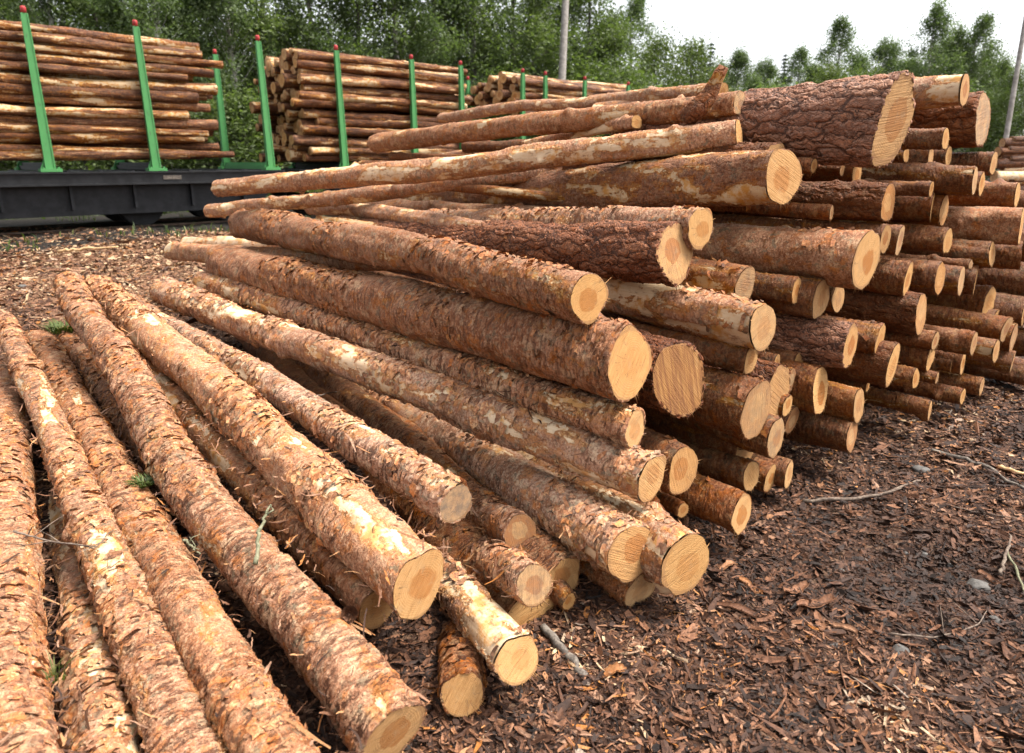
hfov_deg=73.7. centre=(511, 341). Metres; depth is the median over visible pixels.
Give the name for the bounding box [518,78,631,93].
pine log
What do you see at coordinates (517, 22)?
wood
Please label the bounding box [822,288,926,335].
pine log
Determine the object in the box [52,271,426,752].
pine log
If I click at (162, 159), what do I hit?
pine log
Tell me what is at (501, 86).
pine log
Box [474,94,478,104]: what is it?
pine log
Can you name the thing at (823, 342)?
pine log
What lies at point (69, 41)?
pine log
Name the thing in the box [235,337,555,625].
pine log
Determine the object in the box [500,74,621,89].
pine log
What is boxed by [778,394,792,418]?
pine log
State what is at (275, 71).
pine log
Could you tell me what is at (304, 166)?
timber wagon
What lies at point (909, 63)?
birch tree
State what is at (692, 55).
tree
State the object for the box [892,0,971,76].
birch tree
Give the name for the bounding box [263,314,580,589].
pine log
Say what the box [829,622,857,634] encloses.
bark scrap
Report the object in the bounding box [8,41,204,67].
pine log
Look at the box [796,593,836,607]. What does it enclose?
bark scrap
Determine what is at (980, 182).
pine log
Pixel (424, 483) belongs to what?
pine log
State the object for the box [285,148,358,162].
pine log
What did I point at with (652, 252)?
pine log
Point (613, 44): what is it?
alder tree
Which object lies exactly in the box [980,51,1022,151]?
birch tree
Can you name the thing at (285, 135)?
pine log
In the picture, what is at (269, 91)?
pine log
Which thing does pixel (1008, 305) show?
pine log
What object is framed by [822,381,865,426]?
pine log
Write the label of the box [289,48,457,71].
pine log
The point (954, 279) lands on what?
pine log
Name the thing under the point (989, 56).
birch tree
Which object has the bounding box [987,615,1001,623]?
stone
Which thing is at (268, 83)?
pine log
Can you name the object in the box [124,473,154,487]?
moss tuft
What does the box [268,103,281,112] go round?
pine log
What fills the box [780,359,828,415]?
pine log
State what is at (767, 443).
pine log
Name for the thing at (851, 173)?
pine log
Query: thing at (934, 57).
birch tree
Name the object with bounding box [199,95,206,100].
pine log
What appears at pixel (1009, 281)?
pine log
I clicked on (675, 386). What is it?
pine log
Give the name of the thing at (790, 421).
pine log
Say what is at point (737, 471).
pine log
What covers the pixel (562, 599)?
pine log
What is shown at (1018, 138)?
grey log
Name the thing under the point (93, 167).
undergrowth
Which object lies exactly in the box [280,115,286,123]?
pine log
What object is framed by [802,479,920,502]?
fallen branch
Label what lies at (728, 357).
pine log
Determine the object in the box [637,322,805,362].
pine log
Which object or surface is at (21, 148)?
pine log
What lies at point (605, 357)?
pine log
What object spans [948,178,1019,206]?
pine log
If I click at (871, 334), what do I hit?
pine log
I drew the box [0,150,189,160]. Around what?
pine log
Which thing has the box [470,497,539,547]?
pine log
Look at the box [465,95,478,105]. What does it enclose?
pine log
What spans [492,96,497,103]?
pine log
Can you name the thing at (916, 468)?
stone
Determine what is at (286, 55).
pine log
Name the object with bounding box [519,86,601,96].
pine log
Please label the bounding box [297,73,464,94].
pine log
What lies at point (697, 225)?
pine log
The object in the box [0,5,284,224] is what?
timber wagon
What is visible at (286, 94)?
pine log
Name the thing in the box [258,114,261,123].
pine log
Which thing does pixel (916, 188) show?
pine log
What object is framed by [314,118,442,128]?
pine log
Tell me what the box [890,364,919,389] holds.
pine log
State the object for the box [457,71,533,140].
leafy bush
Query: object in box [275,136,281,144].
pine log
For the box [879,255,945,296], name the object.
pine log
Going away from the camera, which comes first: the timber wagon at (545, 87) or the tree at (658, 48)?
the timber wagon at (545, 87)
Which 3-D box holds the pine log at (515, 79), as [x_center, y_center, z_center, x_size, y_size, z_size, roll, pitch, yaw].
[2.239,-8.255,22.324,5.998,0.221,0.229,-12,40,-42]
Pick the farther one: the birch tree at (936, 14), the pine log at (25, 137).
the birch tree at (936, 14)
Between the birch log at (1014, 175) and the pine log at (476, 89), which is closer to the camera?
the birch log at (1014, 175)
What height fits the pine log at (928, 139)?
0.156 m
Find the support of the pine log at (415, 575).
on the pine log at (333, 570)
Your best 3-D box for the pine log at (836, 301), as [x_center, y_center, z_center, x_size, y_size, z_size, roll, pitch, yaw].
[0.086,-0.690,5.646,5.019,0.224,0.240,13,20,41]
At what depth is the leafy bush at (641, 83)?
36.84 m
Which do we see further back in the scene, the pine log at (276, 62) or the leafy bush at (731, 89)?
the leafy bush at (731, 89)
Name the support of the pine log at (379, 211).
on the pine log at (727, 277)
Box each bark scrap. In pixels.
[600,662,628,678]
[716,601,774,621]
[719,560,737,571]
[738,576,762,593]
[783,580,809,593]
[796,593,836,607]
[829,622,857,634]
[890,517,921,527]
[976,569,1012,587]
[1000,638,1023,661]
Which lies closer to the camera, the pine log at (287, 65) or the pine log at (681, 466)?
the pine log at (681, 466)
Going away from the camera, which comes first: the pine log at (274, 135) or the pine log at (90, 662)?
the pine log at (90, 662)
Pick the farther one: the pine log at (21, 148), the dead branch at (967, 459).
the pine log at (21, 148)
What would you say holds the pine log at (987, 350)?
on the pine log at (958, 364)
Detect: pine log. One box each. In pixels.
[0,20,199,50]
[0,30,202,58]
[0,40,60,45]
[0,41,223,68]
[0,51,213,77]
[0,60,187,80]
[0,70,188,82]
[0,72,217,95]
[0,82,198,103]
[0,94,210,111]
[0,102,189,118]
[0,104,188,119]
[0,114,218,130]
[0,122,208,136]
[0,132,204,143]
[0,143,234,157]
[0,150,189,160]
[0,309,228,752]
[0,350,63,752]
[1,102,160,109]
[1,143,219,150]
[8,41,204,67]
[25,329,320,752]
[43,460,144,752]
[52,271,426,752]
[55,323,179,521]
[86,274,446,623]
[129,158,203,159]
[130,293,475,527]
[139,351,395,635]
[149,277,667,510]
[157,128,213,135]
[164,241,418,274]
[180,236,278,246]
[192,271,645,449]
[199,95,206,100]
[203,167,561,217]
[205,244,653,403]
[211,119,742,196]
[228,208,612,329]
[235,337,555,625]
[249,102,273,113]
[253,79,258,84]
[255,123,275,131]
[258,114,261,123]
[259,153,284,161]
[261,113,279,120]
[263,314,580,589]
[265,56,277,64]
[265,74,275,81]
[266,60,274,71]
[266,69,273,77]
[266,80,272,86]
[266,87,273,94]
[268,97,274,101]
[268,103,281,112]
[270,121,277,128]
[271,67,280,76]
[271,82,285,93]
[272,133,279,142]
[273,98,281,103]
[273,146,287,153]
[274,58,278,66]
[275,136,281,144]
[277,102,289,112]
[277,154,357,162]
[279,55,292,68]
[279,73,454,94]
[279,124,282,136]
[280,69,291,73]
[280,94,289,101]
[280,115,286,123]
[281,49,394,67]
[281,103,436,115]
[282,131,297,143]
[283,61,428,80]
[283,89,290,99]
[283,123,292,130]
[285,110,311,119]
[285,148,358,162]
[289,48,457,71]
[289,135,459,148]
[290,66,419,79]
[290,88,456,102]
[290,98,458,114]
[292,56,457,76]
[293,58,457,82]
[293,121,297,132]
[293,145,318,150]
[294,52,467,74]
[294,90,466,109]
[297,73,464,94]
[297,119,405,129]
[298,68,466,88]
[298,111,377,119]
[298,132,368,138]
[299,125,396,136]
[300,84,472,102]
[300,108,471,123]
[302,154,400,161]
[304,203,492,232]
[308,147,459,155]
[314,107,437,115]
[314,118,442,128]
[315,215,755,298]
[338,205,713,254]
[349,218,692,290]
[351,270,757,375]
[358,157,817,177]
[358,384,650,587]
[366,198,666,210]
[366,392,655,608]
[367,64,745,152]
[371,184,833,222]
[388,152,845,178]
[388,270,711,419]
[399,149,802,208]
[416,533,544,690]
[436,620,487,719]
[437,82,727,123]
[438,114,643,154]
[461,127,949,152]
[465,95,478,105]
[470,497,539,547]
[471,535,558,614]
[472,86,483,93]
[472,149,933,162]
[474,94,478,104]
[477,82,485,88]
[478,92,492,100]
[478,99,492,105]
[484,358,772,441]
[485,82,497,91]
[487,75,498,83]
[491,90,497,97]
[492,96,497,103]
[495,90,511,100]
[498,71,626,89]
[498,83,509,89]
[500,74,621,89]
[507,98,532,101]
[509,84,519,91]
[511,91,518,97]
[511,110,534,115]
[512,76,557,83]
[516,451,708,604]
[517,92,577,99]
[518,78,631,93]
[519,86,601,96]
[540,377,785,461]
[549,579,577,616]
[562,140,785,169]
[592,74,969,111]
[601,311,858,369]
[602,278,775,356]
[610,70,915,172]
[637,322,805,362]
[640,427,701,497]
[645,415,753,458]
[645,426,760,493]
[655,490,689,520]
[661,471,751,539]
[692,223,880,292]
[703,358,790,416]
[711,179,895,223]
[712,213,891,256]
[749,271,829,318]
[750,272,800,304]
[751,457,776,495]
[753,453,793,491]
[758,351,780,362]
[762,216,951,256]
[770,364,795,393]
[771,217,904,258]
[777,313,885,353]
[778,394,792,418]
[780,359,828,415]
[781,405,799,435]
[783,410,857,458]
[802,166,862,181]
[806,341,899,389]
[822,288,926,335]
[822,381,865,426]
[825,286,844,313]
[828,376,869,394]
[844,259,912,295]
[860,161,977,194]
[861,178,933,201]
[864,387,931,424]
[869,381,966,407]
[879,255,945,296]
[884,329,939,351]
[885,206,1023,246]
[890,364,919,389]
[891,193,934,222]
[891,194,948,226]
[891,253,972,270]
[892,149,908,164]
[897,345,935,371]
[900,238,995,268]
[910,91,990,147]
[919,370,938,387]
[923,324,977,358]
[924,285,995,312]
[925,304,1012,347]
[930,358,951,373]
[930,369,984,396]
[933,146,951,164]
[934,350,965,375]
[940,264,964,295]
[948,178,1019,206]
[949,190,1023,207]
[950,151,997,175]
[954,171,984,200]
[961,265,978,297]
[963,364,1023,386]
[965,350,1015,375]
[966,337,999,365]
[975,262,1023,295]
[978,241,1022,270]
[982,308,999,314]
[993,292,1023,329]
[999,323,1017,351]
[1012,327,1023,356]
[1013,357,1023,364]
[1020,228,1023,261]
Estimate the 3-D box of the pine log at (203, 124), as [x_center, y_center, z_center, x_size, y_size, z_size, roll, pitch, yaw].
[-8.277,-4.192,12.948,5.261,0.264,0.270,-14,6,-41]
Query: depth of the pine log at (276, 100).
16.78 m
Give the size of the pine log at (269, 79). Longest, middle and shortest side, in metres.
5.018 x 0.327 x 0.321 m
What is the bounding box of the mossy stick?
[252,504,273,564]
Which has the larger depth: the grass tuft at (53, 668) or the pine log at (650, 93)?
the pine log at (650, 93)
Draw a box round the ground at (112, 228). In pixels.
[0,170,1023,752]
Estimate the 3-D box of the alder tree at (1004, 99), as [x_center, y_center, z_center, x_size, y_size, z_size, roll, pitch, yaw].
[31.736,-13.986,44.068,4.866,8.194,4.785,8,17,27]
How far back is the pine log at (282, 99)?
16.36 m
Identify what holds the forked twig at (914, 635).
on the ground at (112, 228)
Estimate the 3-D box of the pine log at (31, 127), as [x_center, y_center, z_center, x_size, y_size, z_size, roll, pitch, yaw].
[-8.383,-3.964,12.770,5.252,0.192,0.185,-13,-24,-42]
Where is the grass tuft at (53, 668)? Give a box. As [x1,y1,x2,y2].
[35,648,83,682]
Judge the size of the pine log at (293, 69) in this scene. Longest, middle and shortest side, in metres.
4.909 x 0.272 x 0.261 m
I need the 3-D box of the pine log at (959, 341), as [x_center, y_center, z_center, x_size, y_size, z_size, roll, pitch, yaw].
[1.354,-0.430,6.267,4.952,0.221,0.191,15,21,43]
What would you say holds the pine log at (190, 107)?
on the pine log at (96, 112)
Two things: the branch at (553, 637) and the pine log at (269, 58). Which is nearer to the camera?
the branch at (553, 637)
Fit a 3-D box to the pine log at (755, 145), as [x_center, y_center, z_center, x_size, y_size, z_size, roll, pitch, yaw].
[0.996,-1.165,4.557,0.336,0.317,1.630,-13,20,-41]
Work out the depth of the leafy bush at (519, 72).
31.28 m
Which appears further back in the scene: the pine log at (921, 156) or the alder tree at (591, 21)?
the alder tree at (591, 21)
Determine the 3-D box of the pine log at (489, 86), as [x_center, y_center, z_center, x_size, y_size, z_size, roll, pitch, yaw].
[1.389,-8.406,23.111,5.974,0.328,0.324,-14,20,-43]
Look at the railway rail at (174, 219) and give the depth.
15.90 m
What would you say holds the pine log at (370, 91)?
on the pine log at (316, 95)
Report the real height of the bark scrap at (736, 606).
0.042 m
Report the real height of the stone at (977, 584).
0.050 m
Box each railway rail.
[0,176,987,228]
[0,178,985,234]
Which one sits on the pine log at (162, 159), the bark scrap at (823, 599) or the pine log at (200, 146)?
the pine log at (200, 146)
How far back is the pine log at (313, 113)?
16.87 m
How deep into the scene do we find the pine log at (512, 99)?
20.15 m
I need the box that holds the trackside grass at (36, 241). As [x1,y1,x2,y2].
[0,214,324,252]
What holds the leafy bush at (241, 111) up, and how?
on the ground at (112, 228)
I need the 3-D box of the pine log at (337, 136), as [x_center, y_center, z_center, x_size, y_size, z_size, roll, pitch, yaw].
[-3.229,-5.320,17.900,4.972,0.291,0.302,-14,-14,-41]
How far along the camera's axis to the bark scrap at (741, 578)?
2.97 m
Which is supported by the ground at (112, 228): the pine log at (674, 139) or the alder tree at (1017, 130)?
the alder tree at (1017, 130)
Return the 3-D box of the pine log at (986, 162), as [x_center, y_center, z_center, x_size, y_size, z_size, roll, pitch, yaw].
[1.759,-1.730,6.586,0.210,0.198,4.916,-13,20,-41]
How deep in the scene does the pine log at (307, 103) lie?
16.73 m
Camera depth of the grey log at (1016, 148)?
11.43 m
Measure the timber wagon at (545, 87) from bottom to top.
3.945 m
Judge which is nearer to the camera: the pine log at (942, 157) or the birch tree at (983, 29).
the pine log at (942, 157)
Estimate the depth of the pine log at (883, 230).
4.32 m
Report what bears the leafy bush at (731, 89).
on the ground at (112, 228)
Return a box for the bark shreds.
[0,278,669,752]
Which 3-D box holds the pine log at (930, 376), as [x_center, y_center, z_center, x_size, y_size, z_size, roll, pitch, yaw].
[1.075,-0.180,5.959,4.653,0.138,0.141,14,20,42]
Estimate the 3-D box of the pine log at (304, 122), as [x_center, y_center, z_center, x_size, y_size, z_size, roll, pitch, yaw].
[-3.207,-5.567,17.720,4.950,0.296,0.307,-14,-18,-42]
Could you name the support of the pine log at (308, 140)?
on the pine log at (327, 151)
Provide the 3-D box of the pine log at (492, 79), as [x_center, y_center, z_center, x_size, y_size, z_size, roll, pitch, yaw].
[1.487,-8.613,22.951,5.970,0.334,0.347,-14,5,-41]
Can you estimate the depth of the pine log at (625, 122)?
5.12 m
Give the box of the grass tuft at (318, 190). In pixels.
[298,189,324,192]
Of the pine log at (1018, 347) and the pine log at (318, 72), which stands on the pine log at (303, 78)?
the pine log at (318, 72)
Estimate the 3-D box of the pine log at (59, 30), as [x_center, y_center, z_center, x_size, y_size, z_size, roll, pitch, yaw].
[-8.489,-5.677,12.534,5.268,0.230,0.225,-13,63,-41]
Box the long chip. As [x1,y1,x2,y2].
[57,246,118,252]
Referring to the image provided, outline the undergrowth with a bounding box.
[6,166,271,219]
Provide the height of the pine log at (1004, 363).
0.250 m
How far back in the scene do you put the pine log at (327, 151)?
16.91 m
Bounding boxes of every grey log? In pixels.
[994,147,1023,156]
[995,158,1023,168]
[998,154,1023,158]
[999,138,1023,146]
[1006,181,1023,185]
[1008,146,1023,150]
[1009,136,1023,140]
[1010,156,1023,160]
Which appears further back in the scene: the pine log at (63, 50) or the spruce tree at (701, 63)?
the spruce tree at (701, 63)
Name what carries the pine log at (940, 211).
on the pine log at (916, 237)
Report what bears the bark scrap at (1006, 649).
on the ground at (112, 228)
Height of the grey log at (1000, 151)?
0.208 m
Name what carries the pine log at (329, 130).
on the pine log at (308, 140)
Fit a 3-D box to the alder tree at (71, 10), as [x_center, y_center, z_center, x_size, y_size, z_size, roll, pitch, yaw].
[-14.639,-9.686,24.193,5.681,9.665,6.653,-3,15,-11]
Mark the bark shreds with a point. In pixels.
(300, 728)
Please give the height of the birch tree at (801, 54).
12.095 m
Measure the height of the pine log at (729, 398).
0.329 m
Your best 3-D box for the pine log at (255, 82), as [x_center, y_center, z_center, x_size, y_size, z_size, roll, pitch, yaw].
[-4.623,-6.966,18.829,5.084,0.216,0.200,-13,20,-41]
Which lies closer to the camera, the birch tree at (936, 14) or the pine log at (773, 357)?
the pine log at (773, 357)
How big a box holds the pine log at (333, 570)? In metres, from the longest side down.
4.585 x 0.244 x 0.242 m
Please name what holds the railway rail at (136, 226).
on the track bed
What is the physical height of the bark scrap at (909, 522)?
0.044 m
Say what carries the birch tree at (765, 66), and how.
on the ground at (112, 228)
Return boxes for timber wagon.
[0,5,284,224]
[271,45,525,211]
[487,71,629,140]
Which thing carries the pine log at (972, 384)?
on the ground at (112, 228)
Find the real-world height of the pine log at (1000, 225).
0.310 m
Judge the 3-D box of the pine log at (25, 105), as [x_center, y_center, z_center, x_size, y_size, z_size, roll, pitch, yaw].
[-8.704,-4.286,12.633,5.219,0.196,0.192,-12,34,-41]
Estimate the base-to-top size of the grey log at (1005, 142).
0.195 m
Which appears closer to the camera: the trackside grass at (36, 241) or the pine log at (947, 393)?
the pine log at (947, 393)
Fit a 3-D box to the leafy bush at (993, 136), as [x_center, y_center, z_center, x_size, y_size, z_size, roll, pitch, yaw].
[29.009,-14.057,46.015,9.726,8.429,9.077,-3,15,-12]
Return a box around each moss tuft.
[39,318,73,333]
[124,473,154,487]
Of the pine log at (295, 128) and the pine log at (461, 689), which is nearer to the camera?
the pine log at (461, 689)
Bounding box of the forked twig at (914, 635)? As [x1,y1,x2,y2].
[890,603,986,638]
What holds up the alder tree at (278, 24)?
on the ground at (112, 228)
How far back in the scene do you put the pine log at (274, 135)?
17.16 m
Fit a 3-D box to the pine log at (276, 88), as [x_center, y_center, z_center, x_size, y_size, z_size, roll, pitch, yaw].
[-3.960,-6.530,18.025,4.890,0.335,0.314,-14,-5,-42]
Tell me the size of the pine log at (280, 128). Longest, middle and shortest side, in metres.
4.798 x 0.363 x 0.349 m
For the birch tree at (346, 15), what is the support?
on the ground at (112, 228)
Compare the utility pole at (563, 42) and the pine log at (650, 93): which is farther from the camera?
the utility pole at (563, 42)
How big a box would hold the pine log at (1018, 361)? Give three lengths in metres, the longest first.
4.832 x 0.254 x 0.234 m
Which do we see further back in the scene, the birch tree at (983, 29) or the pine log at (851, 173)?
the birch tree at (983, 29)
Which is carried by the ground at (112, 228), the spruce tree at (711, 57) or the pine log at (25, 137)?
the spruce tree at (711, 57)
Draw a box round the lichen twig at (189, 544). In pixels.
[182,534,200,553]
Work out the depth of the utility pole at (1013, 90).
15.96 m
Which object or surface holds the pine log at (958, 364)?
on the pine log at (972, 384)
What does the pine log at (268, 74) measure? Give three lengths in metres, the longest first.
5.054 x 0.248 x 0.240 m
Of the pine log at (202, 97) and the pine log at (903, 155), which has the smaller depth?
the pine log at (903, 155)
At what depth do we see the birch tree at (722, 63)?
55.77 m
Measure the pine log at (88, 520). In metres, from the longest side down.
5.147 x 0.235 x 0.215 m
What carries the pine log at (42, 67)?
on the pine log at (205, 89)
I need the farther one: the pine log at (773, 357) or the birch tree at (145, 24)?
the birch tree at (145, 24)
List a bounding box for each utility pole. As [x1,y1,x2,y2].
[558,0,568,79]
[998,17,1023,170]
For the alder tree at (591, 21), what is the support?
on the ground at (112, 228)
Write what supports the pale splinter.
on the ground at (112, 228)
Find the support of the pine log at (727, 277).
on the pine log at (772, 288)
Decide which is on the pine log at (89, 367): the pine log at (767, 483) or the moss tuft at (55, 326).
the moss tuft at (55, 326)
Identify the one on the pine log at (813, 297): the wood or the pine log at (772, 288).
the pine log at (772, 288)
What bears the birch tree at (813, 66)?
on the ground at (112, 228)
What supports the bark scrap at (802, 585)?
on the ground at (112, 228)
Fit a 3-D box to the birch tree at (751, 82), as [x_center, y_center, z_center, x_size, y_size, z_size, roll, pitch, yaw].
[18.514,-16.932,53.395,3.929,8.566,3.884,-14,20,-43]
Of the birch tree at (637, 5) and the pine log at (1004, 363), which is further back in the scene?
the birch tree at (637, 5)
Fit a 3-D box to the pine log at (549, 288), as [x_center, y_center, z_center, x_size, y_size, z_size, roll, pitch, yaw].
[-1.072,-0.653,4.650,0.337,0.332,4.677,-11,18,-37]
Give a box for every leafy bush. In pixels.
[0,161,100,170]
[13,160,148,169]
[71,113,219,169]
[160,81,349,193]
[162,82,288,167]
[230,109,351,165]
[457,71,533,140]
[464,58,594,140]
[502,50,659,140]
[591,52,671,137]
[728,82,751,91]
[746,70,798,88]
[936,66,1021,177]
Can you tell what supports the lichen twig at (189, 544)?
on the pine log at (210, 642)
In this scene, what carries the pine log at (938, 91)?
on the pine log at (968, 126)
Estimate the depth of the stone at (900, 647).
2.63 m
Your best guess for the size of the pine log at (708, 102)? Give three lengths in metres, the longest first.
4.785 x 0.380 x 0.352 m
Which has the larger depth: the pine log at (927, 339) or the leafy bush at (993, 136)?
the leafy bush at (993, 136)
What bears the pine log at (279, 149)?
on the pine log
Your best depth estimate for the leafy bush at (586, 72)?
34.85 m
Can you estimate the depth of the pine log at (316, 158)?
16.66 m
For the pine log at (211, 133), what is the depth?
14.67 m
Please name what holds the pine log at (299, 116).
on the pine log at (304, 122)
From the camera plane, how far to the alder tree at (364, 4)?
28.26 m
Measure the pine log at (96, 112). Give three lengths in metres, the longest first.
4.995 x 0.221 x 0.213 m
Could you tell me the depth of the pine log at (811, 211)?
4.21 m
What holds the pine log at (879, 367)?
on the pine log at (865, 387)
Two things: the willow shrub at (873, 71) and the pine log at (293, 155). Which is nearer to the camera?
the pine log at (293, 155)
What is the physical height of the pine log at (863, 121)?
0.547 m
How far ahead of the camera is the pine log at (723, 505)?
3.17 m
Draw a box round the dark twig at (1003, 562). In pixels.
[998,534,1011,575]
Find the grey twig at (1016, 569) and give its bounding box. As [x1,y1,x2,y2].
[1007,551,1023,591]
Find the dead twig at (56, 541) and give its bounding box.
[8,516,113,552]
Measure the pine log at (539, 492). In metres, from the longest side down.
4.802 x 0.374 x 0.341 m
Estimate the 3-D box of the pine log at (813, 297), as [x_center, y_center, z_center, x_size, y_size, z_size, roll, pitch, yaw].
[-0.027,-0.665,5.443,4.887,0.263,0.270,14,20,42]
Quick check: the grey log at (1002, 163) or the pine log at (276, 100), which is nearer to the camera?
the grey log at (1002, 163)
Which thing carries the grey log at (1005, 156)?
on the birch log at (1013, 169)
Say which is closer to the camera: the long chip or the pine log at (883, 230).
the pine log at (883, 230)
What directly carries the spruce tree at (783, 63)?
on the ground at (112, 228)
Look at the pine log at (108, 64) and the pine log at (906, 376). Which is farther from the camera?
the pine log at (108, 64)
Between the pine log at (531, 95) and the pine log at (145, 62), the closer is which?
the pine log at (145, 62)
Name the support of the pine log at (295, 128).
on the pine log at (285, 135)
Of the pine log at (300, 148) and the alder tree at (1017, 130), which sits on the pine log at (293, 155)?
the pine log at (300, 148)
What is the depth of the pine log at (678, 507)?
3.21 m
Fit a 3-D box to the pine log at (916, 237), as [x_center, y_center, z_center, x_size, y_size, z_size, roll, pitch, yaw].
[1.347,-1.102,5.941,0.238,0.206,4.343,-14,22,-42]
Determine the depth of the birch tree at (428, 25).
28.94 m
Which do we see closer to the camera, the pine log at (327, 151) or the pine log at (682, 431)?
the pine log at (682, 431)
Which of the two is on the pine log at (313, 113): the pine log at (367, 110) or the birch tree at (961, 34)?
the pine log at (367, 110)
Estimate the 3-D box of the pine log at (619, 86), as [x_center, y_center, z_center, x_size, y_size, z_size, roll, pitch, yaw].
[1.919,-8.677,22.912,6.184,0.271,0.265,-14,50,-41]
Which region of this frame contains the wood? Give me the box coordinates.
[1,0,1023,169]
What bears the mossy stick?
on the pine log at (366, 696)
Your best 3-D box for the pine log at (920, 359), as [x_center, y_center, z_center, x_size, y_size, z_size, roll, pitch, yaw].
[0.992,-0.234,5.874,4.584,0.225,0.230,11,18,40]
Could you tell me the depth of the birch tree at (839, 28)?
55.33 m
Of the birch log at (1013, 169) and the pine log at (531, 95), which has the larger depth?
the pine log at (531, 95)
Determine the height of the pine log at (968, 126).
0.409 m
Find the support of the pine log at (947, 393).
on the ground at (112, 228)
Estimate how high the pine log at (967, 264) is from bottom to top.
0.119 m
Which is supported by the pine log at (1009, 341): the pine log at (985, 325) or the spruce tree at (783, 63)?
the pine log at (985, 325)
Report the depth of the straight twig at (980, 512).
3.55 m
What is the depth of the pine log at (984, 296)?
5.16 m
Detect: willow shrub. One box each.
[802,51,858,83]
[849,56,899,75]
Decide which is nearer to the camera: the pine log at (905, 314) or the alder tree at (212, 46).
the pine log at (905, 314)
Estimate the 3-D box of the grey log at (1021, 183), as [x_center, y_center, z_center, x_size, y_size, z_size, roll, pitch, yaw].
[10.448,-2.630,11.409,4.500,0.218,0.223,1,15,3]
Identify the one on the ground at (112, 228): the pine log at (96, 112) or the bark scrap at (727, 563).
the bark scrap at (727, 563)
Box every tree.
[0,0,67,169]
[0,0,112,169]
[5,0,185,169]
[81,0,235,168]
[101,0,275,168]
[162,0,293,168]
[193,0,349,167]
[246,0,387,164]
[281,0,441,163]
[329,0,487,65]
[349,0,529,140]
[419,0,544,139]
[448,0,595,140]
[504,0,596,80]
[532,0,652,136]
[584,4,652,81]
[619,0,665,84]
[627,19,701,87]
[651,28,739,89]
[692,41,709,83]
[703,41,715,81]
[706,53,733,91]
[723,40,757,91]
[741,68,765,91]
[749,50,784,87]
[776,55,789,86]
[778,38,813,86]
[797,58,824,83]
[811,9,866,79]
[839,47,872,76]
[861,27,914,75]
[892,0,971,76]
[899,53,922,76]
[912,35,951,75]
[930,19,990,152]
[950,51,989,151]
[958,2,1016,151]
[959,39,1012,149]
[962,58,1023,181]
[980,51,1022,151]
[1000,94,1023,135]
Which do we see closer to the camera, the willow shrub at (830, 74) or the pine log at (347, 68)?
the pine log at (347, 68)
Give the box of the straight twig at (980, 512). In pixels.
[943,503,1016,517]
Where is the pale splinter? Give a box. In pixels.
[996,465,1023,474]
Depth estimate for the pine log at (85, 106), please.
13.20 m
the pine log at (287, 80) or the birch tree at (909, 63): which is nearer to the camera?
the pine log at (287, 80)
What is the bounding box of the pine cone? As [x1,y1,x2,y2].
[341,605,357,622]
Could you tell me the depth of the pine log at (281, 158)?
17.14 m
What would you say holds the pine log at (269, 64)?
on the pine log
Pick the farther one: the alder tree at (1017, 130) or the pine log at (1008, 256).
the alder tree at (1017, 130)
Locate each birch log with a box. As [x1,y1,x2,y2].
[990,171,1023,181]
[999,168,1023,170]
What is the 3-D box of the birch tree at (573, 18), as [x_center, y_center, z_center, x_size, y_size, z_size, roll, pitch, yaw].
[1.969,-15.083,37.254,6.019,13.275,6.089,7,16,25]
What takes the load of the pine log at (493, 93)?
on the pine log at (495, 100)
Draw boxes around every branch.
[540,623,587,677]
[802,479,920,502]
[930,448,1023,488]
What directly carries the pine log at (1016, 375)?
on the ground at (112, 228)
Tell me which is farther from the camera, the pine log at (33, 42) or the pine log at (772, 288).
the pine log at (33, 42)
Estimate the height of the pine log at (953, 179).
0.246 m
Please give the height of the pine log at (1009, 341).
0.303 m
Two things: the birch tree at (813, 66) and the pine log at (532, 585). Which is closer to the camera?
the pine log at (532, 585)
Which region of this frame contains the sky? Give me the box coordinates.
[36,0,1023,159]
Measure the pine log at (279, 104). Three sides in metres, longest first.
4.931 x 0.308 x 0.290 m
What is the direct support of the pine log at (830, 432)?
on the ground at (112, 228)
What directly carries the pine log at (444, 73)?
on the pine log at (293, 69)
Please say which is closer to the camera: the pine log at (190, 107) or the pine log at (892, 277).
the pine log at (892, 277)
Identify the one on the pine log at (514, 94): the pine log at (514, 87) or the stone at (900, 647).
the pine log at (514, 87)
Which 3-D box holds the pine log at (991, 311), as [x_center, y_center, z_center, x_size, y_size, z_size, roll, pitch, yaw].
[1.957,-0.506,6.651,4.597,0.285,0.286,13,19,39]
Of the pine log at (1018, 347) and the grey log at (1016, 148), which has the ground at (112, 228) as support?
the pine log at (1018, 347)
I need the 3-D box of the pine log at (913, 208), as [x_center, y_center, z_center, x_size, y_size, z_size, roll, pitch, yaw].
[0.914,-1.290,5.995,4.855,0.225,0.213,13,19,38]
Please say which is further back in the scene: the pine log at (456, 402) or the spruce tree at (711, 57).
the spruce tree at (711, 57)
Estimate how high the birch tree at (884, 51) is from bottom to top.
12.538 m
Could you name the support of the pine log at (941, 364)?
on the pine log at (947, 393)
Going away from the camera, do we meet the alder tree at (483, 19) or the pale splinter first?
the pale splinter
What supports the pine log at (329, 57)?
on the pine log at (347, 68)
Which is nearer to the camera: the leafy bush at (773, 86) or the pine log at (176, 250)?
the pine log at (176, 250)
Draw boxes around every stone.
[891,644,909,654]
[911,465,929,472]
[965,578,990,590]
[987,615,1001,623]

